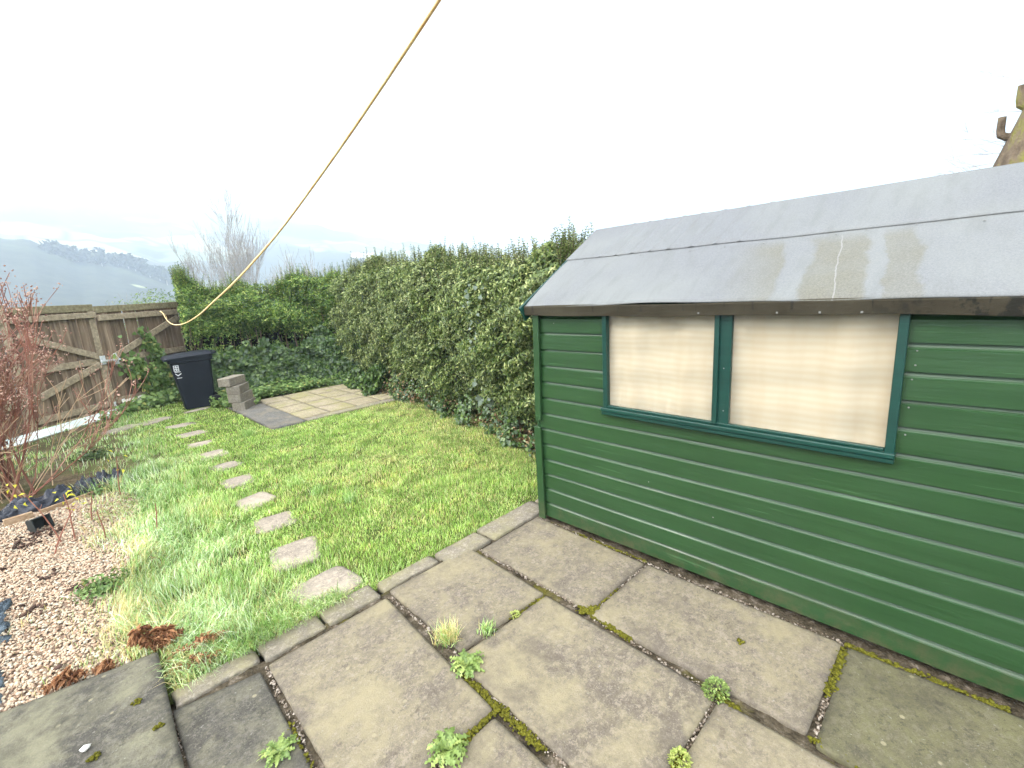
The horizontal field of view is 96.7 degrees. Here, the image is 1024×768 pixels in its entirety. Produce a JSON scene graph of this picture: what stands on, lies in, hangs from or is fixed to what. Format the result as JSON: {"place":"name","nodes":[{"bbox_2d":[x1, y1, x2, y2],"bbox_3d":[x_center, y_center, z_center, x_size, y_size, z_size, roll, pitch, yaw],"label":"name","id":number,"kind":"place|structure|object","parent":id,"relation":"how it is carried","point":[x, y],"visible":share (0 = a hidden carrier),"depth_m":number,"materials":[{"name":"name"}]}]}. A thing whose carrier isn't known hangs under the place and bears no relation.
{"place":"outdoors","nodes":[
{"label":"outdoors","id":0,"kind":"place"},
{"bbox_2d":[0,194,530,712],"bbox_3d":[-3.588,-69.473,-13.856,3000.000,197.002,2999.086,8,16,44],"label":"ground","id":1,"kind":"structure","parent":0,"point":[26,222],"depth_m":521.08,"materials":[{"name":"white"}]},
{"bbox_2d":[37,239,61,254],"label":"hillside tree","id":2,"kind":"object","parent":1,"relation":"on","point":[48,247],"visible":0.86,"depth_m":273.05,"materials":[{"name":"grey plant"}]},
{"bbox_2d":[50,240,68,254],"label":"hillside tree","id":3,"kind":"object","parent":1,"relation":"on","point":[57,250],"visible":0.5,"depth_m":278.19,"materials":[{"name":"grey plant"}]},
{"bbox_2d":[57,245,80,261],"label":"hillside tree","id":4,"kind":"object","parent":1,"relation":"on","point":[70,253],"visible":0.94,"depth_m":279.33,"materials":[{"name":"grey plant"}]},
{"bbox_2d":[76,248,87,261],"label":"hillside tree","id":5,"kind":"object","parent":1,"relation":"on","point":[82,256],"visible":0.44,"depth_m":287.76,"materials":[{"name":"grey plant"}]},
{"bbox_2d":[79,248,90,260],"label":"hillside tree","id":6,"kind":"object","parent":1,"relation":"on","point":[86,250],"visible":0.12,"depth_m":293.64,"materials":[{"name":"grey plant"}]},
{"bbox_2d":[77,246,96,251],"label":"farmhouse","id":7,"kind":"object","parent":1,"relation":"on","point":[91,248],"visible":0.28,"depth_m":404.18,"materials":[{"name":"white"}]},
{"bbox_2d":[88,247,109,265],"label":"hillside tree","id":8,"kind":"object","parent":1,"relation":"on","point":[101,256],"visible":0.98,"depth_m":288.80,"materials":[{"name":"grey plant"}]},
{"bbox_2d":[107,251,122,266],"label":"hillside tree","id":9,"kind":"object","parent":1,"relation":"on","point":[115,257],"visible":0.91,"depth_m":301.25,"materials":[{"name":"grey plant"}]},
{"bbox_2d":[118,253,136,268],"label":"hillside tree","id":10,"kind":"object","parent":1,"relation":"on","point":[126,259],"visible":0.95,"depth_m":303.41,"materials":[{"name":"grey plant"}]},
{"bbox_2d":[127,257,141,271],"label":"hillside tree","id":11,"kind":"object","parent":1,"relation":"on","point":[136,263],"visible":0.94,"depth_m":306.68,"materials":[{"name":"grey plant"}]},
{"bbox_2d":[136,257,148,272],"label":"hillside tree","id":12,"kind":"object","parent":1,"relation":"on","point":[143,260],"visible":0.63,"depth_m":310.94,"materials":[{"name":"grey plant"}]},
{"bbox_2d":[114,287,182,349],"bbox_3d":[-7.516,-0.951,9.859,1.137,2.258,2.201,8,16,44],"label":"evergreen shrub","id":13,"kind":"object","parent":1,"relation":"on","point":[155,296],"visible":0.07,"depth_m":9.59,"materials":[{"name":"green plant"}]},
{"bbox_2d":[142,263,155,277],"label":"hillside tree","id":14,"kind":"object","parent":1,"relation":"on","point":[148,269],"visible":0.98,"depth_m":307.09,"materials":[{"name":"grey plant"}]},
{"bbox_2d":[150,265,164,280],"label":"hillside tree","id":15,"kind":"object","parent":1,"relation":"on","point":[159,268],"visible":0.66,"depth_m":312.39,"materials":[{"name":"grey plant"}]},
{"bbox_2d":[158,268,172,284],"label":"hillside tree","id":16,"kind":"object","parent":1,"relation":"on","point":[165,275],"visible":0.89,"depth_m":310.17,"materials":[{"name":"grey plant"}]},
{"bbox_2d":[167,186,278,306],"bbox_3d":[-15.215,-5.567,25.247,4.086,10.483,5.648,0,12,13],"label":"bare tree","id":17,"kind":"object","parent":1,"relation":"on","point":[236,257],"visible":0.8,"depth_m":24.68,"materials":[{"name":"grey plant"}]},
{"bbox_2d":[262,244,318,292],"bbox_3d":[-14.553,-5.065,30.774,3.583,8.298,3.560,8,16,44],"label":"bare tree","id":18,"kind":"object","parent":1,"relation":"on","point":[274,276],"visible":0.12,"depth_m":29.94,"materials":[{"name":"grey plant"}]},
{"bbox_2d":[208,324,391,396],"bbox_3d":[-4.204,-0.511,9.408,4.165,1.372,1.994,-2,12,8],"label":"ivy","id":19,"kind":"object","parent":1,"relation":"on","point":[295,363],"visible":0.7,"depth_m":9.57,"materials":[{"name":"green plant"}]},
{"bbox_2d":[275,249,351,290],"bbox_3d":[-12.586,-5.045,30.277,4.010,7.971,3.793,0,12,14],"label":"bare tree","id":20,"kind":"object","parent":1,"relation":"on","point":[307,267],"visible":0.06,"depth_m":29.47,"materials":[{"name":"grey plant"}]},
{"bbox_2d":[223,384,405,429],"bbox_3d":[-3.586,0.313,8.283,2.668,0.056,2.329,8,16,44],"label":"paved corner","id":21,"kind":"object","parent":1,"relation":"on","point":[277,412],"visible":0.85,"depth_m":7.85,"materials":[{"name":"grey stone"}]},
{"bbox_2d":[232,397,255,410],"bbox_3d":[-4.703,0.349,7.995,0.210,0.140,0.440,-5,12,-6],"label":"concrete block","id":22,"kind":"object","parent":21,"relation":"on","point":[246,404],"depth_m":7.80,"materials":[{"name":"grey concrete"}]},
{"bbox_2d":[227,389,252,402],"bbox_3d":[-4.746,0.213,7.960,0.210,0.140,0.440,-4,12,-4],"label":"concrete block","id":23,"kind":"object","parent":22,"relation":"on","point":[243,396],"depth_m":7.77,"materials":[{"name":"grey concrete"}]},
{"bbox_2d":[226,382,249,394],"bbox_3d":[-4.778,0.073,7.935,0.210,0.140,0.440,-5,12,-10],"label":"concrete block","id":24,"kind":"object","parent":23,"relation":"on","point":[240,388],"depth_m":7.74,"materials":[{"name":"grey concrete"}]},
{"bbox_2d":[217,374,245,386],"bbox_3d":[-4.853,-0.059,7.882,0.210,0.140,0.440,-3,12,2],"label":"concrete block","id":25,"kind":"object","parent":24,"relation":"on","point":[230,380],"depth_m":7.76,"materials":[{"name":"grey concrete"}]},
{"bbox_2d":[350,250,361,257],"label":"farmhouse","id":26,"kind":"object","parent":1,"relation":"on","point":[357,253],"visible":0.88,"depth_m":583.80,"materials":[{"name":"white"}]},
{"bbox_2d":[361,251,370,258],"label":"farmhouse","id":27,"kind":"object","parent":1,"relation":"on","point":[364,254],"visible":0.68,"depth_m":591.94,"materials":[{"name":"white"}]},
{"bbox_2d":[921,67,1023,175],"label":"pruned tree","id":28,"kind":"object","parent":1,"relation":"on","point":[1012,151],"visible":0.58,"depth_m":5.06,"materials":[{"name":"brown plant"}]},
{"bbox_2d":[0,384,537,704],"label":"lawn","id":29,"kind":"structure","parent":0,"point":[66,476],"depth_m":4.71,"materials":[{"name":"green plant"}]},
{"bbox_2d":[0,306,36,439],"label":"timber fence","id":30,"kind":"object","parent":29,"relation":"on","point":[1,358],"visible":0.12,"depth_m":6.63,"materials":[{"name":"brown wood"}]},
{"bbox_2d":[5,302,185,427],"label":"double gate","id":31,"kind":"structure","parent":30,"relation":"attached to","point":[89,341],"depth_m":7.72,"materials":[{"name":"wood"}]},
{"bbox_2d":[160,0,440,324],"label":"washing line","id":32,"kind":"object","parent":31,"relation":"attached to","point":[407,48],"visible":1,"depth_m":1.00,"materials":[{"name":"yellow fabric"}]},
{"bbox_2d":[1,410,112,449],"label":"white board","id":33,"kind":"object","parent":29,"relation":"on","point":[42,433],"visible":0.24,"depth_m":7.03,"materials":[{"name":"white wood"}]},
{"bbox_2d":[0,467,122,521],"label":"plastic sheet","id":34,"kind":"object","parent":29,"relation":"on","point":[48,498],"visible":0.77,"depth_m":4.36,"materials":[{"name":"black plastic"}]},
{"bbox_2d":[0,490,143,712],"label":"gravel","id":35,"kind":"structure","parent":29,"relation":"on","point":[39,632],"depth_m":2.82,"materials":[{"name":"beige gravel"}]},
{"bbox_2d":[0,669,4,702],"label":"weed fabric","id":36,"kind":"object","parent":35,"relation":"on","point":[1,682],"visible":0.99,"depth_m":2.25,"materials":[{"name":"fabric"}]},
{"bbox_2d":[0,598,12,643],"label":"weed fabric","id":37,"kind":"object","parent":35,"relation":"on","point":[6,604],"visible":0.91,"depth_m":2.68,"materials":[{"name":"fabric"}]},
{"bbox_2d":[2,511,33,526],"bbox_3d":[-4.365,1.202,4.027,0.035,0.080,0.182,5,14,35],"label":"timber edging","id":38,"kind":"object","parent":35,"relation":"on","point":[16,519],"visible":0.64,"depth_m":4.01,"materials":[{"name":"brown wood"}]},
{"bbox_2d":[6,484,61,541],"bbox_3d":[-3.747,1.020,3.541,0.248,0.544,0.130,-3,12,1],"label":"sapling","id":39,"kind":"object","parent":35,"relation":"on","point":[7,491],"visible":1,"depth_m":3.56,"materials":[{"name":"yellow plant"}]},
{"bbox_2d":[25,513,54,533],"bbox_3d":[-4.008,1.187,3.861,0.130,0.141,0.128,0,12,16],"label":"plant pot","id":40,"kind":"object","parent":35,"relation":"on","point":[33,525],"visible":0.8,"depth_m":3.88,"materials":[{"name":"black plastic"}]},
{"bbox_2d":[54,506,74,554],"bbox_3d":[-3.462,1.130,3.519,0.018,0.310,0.194,0,12,18],"label":"bare cane","id":41,"kind":"object","parent":35,"relation":"on","point":[62,532],"visible":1,"depth_m":3.50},
{"bbox_2d":[39,491,95,513],"bbox_3d":[-4.220,1.135,4.354,0.018,0.075,0.454,2,12,22],"label":"timber edging","id":42,"kind":"object","parent":35,"relation":"on","point":[55,506],"visible":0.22,"depth_m":4.30,"materials":[{"name":"brown wood"}]},
{"bbox_2d":[52,486,85,538],"bbox_3d":[-3.594,1.043,3.697,0.199,0.420,0.164,-9,13,-28],"label":"sapling","id":43,"kind":"object","parent":35,"relation":"on","point":[68,508],"visible":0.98,"depth_m":3.67,"materials":[{"name":"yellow plant"}]},
{"bbox_2d":[37,658,117,695],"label":"dead fern","id":44,"kind":"object","parent":35,"relation":"on","point":[67,676],"visible":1,"depth_m":2.21,"materials":[{"name":"brown plant"}]},
{"bbox_2d":[0,525,157,669],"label":"soil clods","id":45,"kind":"object","parent":35,"relation":"on","point":[31,608],"visible":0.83,"depth_m":3.28,"materials":[{"name":"brown soil"}]},
{"bbox_2d":[90,495,92,520],"bbox_3d":[-3.663,1.085,3.965,0.023,0.237,0.046,8,16,44],"label":"bare cane","id":46,"kind":"object","parent":35,"relation":"on","point":[91,508],"visible":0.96,"depth_m":3.96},
{"bbox_2d":[60,568,132,604],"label":"leafy weed","id":47,"kind":"object","parent":35,"relation":"on","point":[100,586],"visible":0.95,"depth_m":2.90,"materials":[{"name":"green plant"}]},
{"bbox_2d":[85,482,110,497],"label":"leafy weed","id":48,"kind":"object","parent":35,"relation":"on","point":[98,491],"visible":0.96,"depth_m":4.50,"materials":[{"name":"green plant"}]},
{"bbox_2d":[96,510,105,537],"bbox_3d":[-3.257,1.121,3.622,0.012,0.260,0.034,5,14,35],"label":"bare cane","id":49,"kind":"object","parent":35,"relation":"on","point":[101,523],"visible":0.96,"depth_m":3.62,"materials":[{"name":"brown plant"}]},
{"bbox_2d":[108,450,126,493],"bbox_3d":[-3.815,0.867,4.423,0.163,0.496,0.101,-1,12,13],"label":"sapling","id":50,"kind":"object","parent":35,"relation":"on","point":[117,469],"visible":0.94,"depth_m":4.43,"materials":[{"name":"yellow plant"}]},
{"bbox_2d":[0,265,156,502],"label":"red twig shrub","id":51,"kind":"object","parent":29,"relation":"on","point":[6,476],"visible":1,"depth_m":4.56,"materials":[{"name":"brown plant"}]},
{"bbox_2d":[69,445,115,461],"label":"leafy weed","id":52,"kind":"object","parent":29,"relation":"on","point":[98,454],"visible":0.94,"depth_m":5.67,"materials":[{"name":"green plant"}]},
{"bbox_2d":[101,424,140,434],"bbox_3d":[-6.065,0.716,7.071,0.289,0.061,0.530,-2,12,8],"label":"flat stone","id":53,"kind":"object","parent":29,"relation":"on","point":[114,430],"visible":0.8,"depth_m":7.00,"materials":[{"name":"beige stone"}]},
{"bbox_2d":[65,386,180,430],"bbox_3d":[-6.735,0.303,8.489,0.506,0.358,2.928,-2,12,6],"label":"ivy patch","id":54,"kind":"object","parent":29,"relation":"on","point":[160,398],"visible":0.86,"depth_m":8.34,"materials":[{"name":"green plant"}]},
{"bbox_2d":[122,393,155,402],"bbox_3d":[-6.899,0.239,8.724,0.117,0.177,1.123,-2,12,6],"label":"cream board","id":55,"kind":"object","parent":54,"relation":"on","point":[126,400],"visible":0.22,"depth_m":8.31,"materials":[{"name":"white wood"}]},
{"bbox_2d":[113,326,177,397],"bbox_3d":[-6.876,-0.345,8.699,0.376,1.545,1.558,-1,12,11],"label":"bramble","id":56,"kind":"object","parent":29,"relation":"on","point":[160,377],"visible":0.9,"depth_m":8.63,"materials":[{"name":"green plant"}]},
{"bbox_2d":[137,416,170,425],"bbox_3d":[-5.858,0.623,7.470,0.309,0.061,0.480,0,12,14],"label":"flat stone","id":57,"kind":"object","parent":29,"relation":"on","point":[152,421],"visible":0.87,"depth_m":7.42,"materials":[{"name":"beige stone"}]},
{"bbox_2d":[126,623,186,651],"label":"dead fern","id":58,"kind":"object","parent":29,"relation":"on","point":[160,636],"visible":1,"depth_m":2.40,"materials":[{"name":"brown plant"}]},
{"bbox_2d":[155,503,158,531],"bbox_3d":[-2.889,1.092,3.697,0.011,0.248,0.060,-1,12,12],"label":"bare cane","id":59,"kind":"object","parent":29,"relation":"on","point":[156,515],"visible":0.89,"depth_m":3.69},
{"bbox_2d":[165,422,197,428],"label":"stepping stone","id":60,"kind":"object","parent":29,"relation":"on","point":[180,425],"visible":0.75,"depth_m":7.11,"materials":[{"name":"beige stone"}]},
{"bbox_2d":[184,414,195,422],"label":"grass tuft","id":61,"kind":"object","parent":29,"relation":"on","point":[189,419],"visible":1,"depth_m":7.22,"materials":[{"name":"green plant"}]},
{"bbox_2d":[161,349,220,409],"bbox_3d":[-5.781,-0.088,8.262,0.808,1.008,0.620,-13,15,-38],"label":"wheelie bin","id":62,"kind":"object","parent":29,"relation":"on","point":[192,373],"visible":0.92,"depth_m":8.07,"materials":[{"name":"plastic"}]},
{"bbox_2d":[176,430,207,437],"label":"stepping stone","id":63,"kind":"object","parent":29,"relation":"on","point":[197,432],"visible":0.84,"depth_m":6.58,"materials":[{"name":"beige stone"}]},
{"bbox_2d":[184,407,209,413],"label":"flat stone","id":64,"kind":"object","parent":29,"relation":"on","point":[198,409],"visible":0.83,"depth_m":8.08,"materials":[{"name":"beige stone"}]},
{"bbox_2d":[167,627,229,672],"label":"dead fern","id":65,"kind":"object","parent":29,"relation":"on","point":[198,640],"visible":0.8,"depth_m":2.33,"materials":[{"name":"brown plant"}]},
{"bbox_2d":[186,439,213,448],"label":"stepping stone","id":66,"kind":"object","parent":29,"relation":"on","point":[201,443],"visible":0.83,"depth_m":6.08,"materials":[{"name":"beige stone"}]},
{"bbox_2d":[200,449,228,459],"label":"stepping stone","id":67,"kind":"object","parent":29,"relation":"on","point":[213,452],"visible":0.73,"depth_m":5.64,"materials":[{"name":"beige stone"}]},
{"bbox_2d":[209,461,243,471],"bbox_3d":[-3.265,0.948,5.205,0.278,0.052,0.300,4,13,30],"label":"stepping stone","id":68,"kind":"object","parent":29,"relation":"on","point":[230,464],"visible":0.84,"depth_m":5.18,"materials":[{"name":"beige stone"}]},
{"bbox_2d":[220,473,253,488],"bbox_3d":[-2.834,1.024,4.721,0.317,0.050,0.296,8,16,44],"label":"stepping stone","id":69,"kind":"object","parent":29,"relation":"on","point":[234,481],"visible":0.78,"depth_m":4.70,"materials":[{"name":"beige stone"}]},
{"bbox_2d":[240,427,255,436],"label":"grass tuft","id":70,"kind":"object","parent":29,"relation":"on","point":[247,432],"visible":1,"depth_m":6.28,"materials":[{"name":"green plant"}]},
{"bbox_2d":[235,491,275,511],"bbox_3d":[-2.385,1.099,4.229,0.318,0.051,0.312,5,14,34],"label":"stepping stone","id":71,"kind":"object","parent":29,"relation":"on","point":[258,497],"visible":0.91,"depth_m":4.22,"materials":[{"name":"beige stone"}]},
{"bbox_2d":[167,261,345,372],"bbox_3d":[-5.330,-1.339,10.037,3.328,2.704,1.897,-10,13,-29],"label":"privet hedge","id":72,"kind":"object","parent":29,"relation":"on","point":[293,316],"visible":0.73,"depth_m":9.48,"materials":[{"name":"green plant"}]},
{"bbox_2d":[254,511,295,533],"bbox_3d":[-1.977,1.164,3.800,0.312,0.050,0.300,-11,14,-34],"label":"stepping stone","id":73,"kind":"object","parent":29,"relation":"on","point":[269,523],"visible":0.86,"depth_m":3.77,"materials":[{"name":"beige stone"}]},
{"bbox_2d":[209,374,351,407],"bbox_3d":[-4.413,0.066,9.107,2.208,0.283,2.862,8,16,44],"label":"ground ivy","id":74,"kind":"object","parent":29,"relation":"on","point":[271,388],"visible":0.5,"depth_m":9.01,"materials":[{"name":"green plant"}]},
{"bbox_2d":[269,536,320,572],"bbox_3d":[-1.574,1.240,3.304,0.330,0.055,0.373,-10,13,-29],"label":"stepping stone","id":75,"kind":"object","parent":29,"relation":"on","point":[297,551],"visible":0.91,"depth_m":3.27,"materials":[{"name":"beige stone"}]},
{"bbox_2d":[285,474,306,486],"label":"grass tuft","id":76,"kind":"object","parent":29,"relation":"on","point":[297,480],"visible":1,"depth_m":4.50,"materials":[{"name":"green plant"}]},
{"bbox_2d":[305,483,327,495],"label":"grass tuft","id":77,"kind":"object","parent":29,"relation":"on","point":[318,490],"visible":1,"depth_m":4.24,"materials":[{"name":"green plant"}]},
{"bbox_2d":[288,566,362,611],"bbox_3d":[-1.180,1.301,2.897,0.331,0.054,0.375,6,15,39],"label":"stepping stone","id":78,"kind":"object","parent":29,"relation":"on","point":[332,577],"visible":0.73,"depth_m":2.90,"materials":[{"name":"grey stone"}]},
{"bbox_2d":[336,485,361,503],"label":"grass tuft","id":79,"kind":"object","parent":29,"relation":"on","point":[348,495],"visible":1,"depth_m":4.06,"materials":[{"name":"green plant"}]},
{"bbox_2d":[371,370,536,457],"bbox_3d":[-1.076,0.179,6.971,0.751,0.583,6.227,-12,14,-37],"label":"hedge foot ivy","id":80,"kind":"object","parent":29,"relation":"on","point":[505,440],"visible":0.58,"depth_m":6.19,"materials":[{"name":"green plant"}]},
{"bbox_2d":[378,371,534,452],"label":"dead leaves","id":81,"kind":"object","parent":29,"relation":"on","point":[498,420],"visible":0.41,"depth_m":6.32,"materials":[{"name":"brown plant"}]},
{"bbox_2d":[327,216,593,435],"bbox_3d":[-0.926,-1.099,7.487,2.418,2.768,7.575,-11,14,-35],"label":"privet hedge","id":82,"kind":"object","parent":29,"relation":"on","point":[402,320],"visible":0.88,"depth_m":6.34,"materials":[{"name":"green plant"}]},
{"bbox_2d":[462,284,493,410],"bbox_3d":[-0.418,-0.421,5.493,0.486,1.546,0.304,8,16,44],"label":"variegated ivy","id":83,"kind":"object","parent":82,"relation":"attached to","point":[474,384],"visible":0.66,"depth_m":5.48,"materials":[{"name":"green plant"}]},
{"bbox_2d":[0,499,1023,767],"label":"patio","id":84,"kind":"structure","parent":0,"point":[366,677],"depth_m":2.04,"materials":[{"name":"grey stone"}]},
{"bbox_2d":[79,743,90,751],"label":"pebble","id":85,"kind":"object","parent":84,"relation":"on","point":[84,748],"visible":1,"depth_m":1.83,"materials":[{"name":"white stone"}]},
{"bbox_2d":[256,732,299,767],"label":"dandelion","id":86,"kind":"object","parent":84,"relation":"on","point":[275,752],"visible":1,"depth_m":1.81,"materials":[{"name":"green plant"}]},
{"bbox_2d":[426,613,464,649],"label":"grass tuft","id":87,"kind":"object","parent":84,"relation":"on","point":[447,635],"visible":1,"depth_m":2.35,"materials":[{"name":"green plant"}]},
{"bbox_2d":[424,726,469,767],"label":"dandelion","id":88,"kind":"object","parent":84,"relation":"on","point":[449,745],"visible":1,"depth_m":1.77,"materials":[{"name":"green plant"}]},
{"bbox_2d":[450,648,484,678],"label":"dandelion","id":89,"kind":"object","parent":84,"relation":"on","point":[467,663],"visible":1,"depth_m":2.17,"materials":[{"name":"green plant"}]},
{"bbox_2d":[476,616,496,637],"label":"weed","id":90,"kind":"object","parent":84,"relation":"on","point":[485,628],"visible":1,"depth_m":2.39,"materials":[{"name":"green plant"}]},
{"bbox_2d":[509,609,520,618],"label":"weed","id":91,"kind":"object","parent":84,"relation":"on","point":[514,611],"visible":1,"depth_m":2.51,"materials":[{"name":"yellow plant"}]},
{"bbox_2d":[85,531,1011,767],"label":"moss","id":92,"kind":"object","parent":84,"relation":"on","point":[530,738],"visible":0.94,"depth_m":1.97,"materials":[{"name":"green plant"}]},
{"bbox_2d":[172,518,971,767],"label":"grit","id":93,"kind":"object","parent":84,"relation":"on","point":[698,728],"visible":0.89,"depth_m":2.14,"materials":[{"name":"grey gravel"}]},
{"bbox_2d":[667,745,693,767],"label":"feathery weed","id":94,"kind":"object","parent":84,"relation":"on","point":[676,750],"visible":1,"depth_m":1.68,"materials":[{"name":"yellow plant"}]},
{"bbox_2d":[700,674,730,704],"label":"feathery weed","id":95,"kind":"object","parent":84,"relation":"on","point":[712,679],"visible":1,"depth_m":1.96,"materials":[{"name":"green plant"}]},
{"bbox_2d":[519,162,1023,701],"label":"garden shed","id":96,"kind":"structure","parent":84,"relation":"on","point":[811,406],"depth_m":2.22,"materials":[{"name":"green paint"}]},
{"bbox_2d":[601,314,910,463],"bbox_3d":[1.121,-0.063,2.426,1.478,0.670,0.100,8,16,44],"label":"window","id":97,"kind":"structure","parent":96,"relation":"in","point":[831,384],"depth_m":2.30,"materials":[{"name":"beige fabric"}]},
{"bbox_2d":[0,0,1023,252],"label":"sky","id":98,"kind":"structure","parent":0,"point":[502,121],"materials":[{"name":"white"}]}
]}

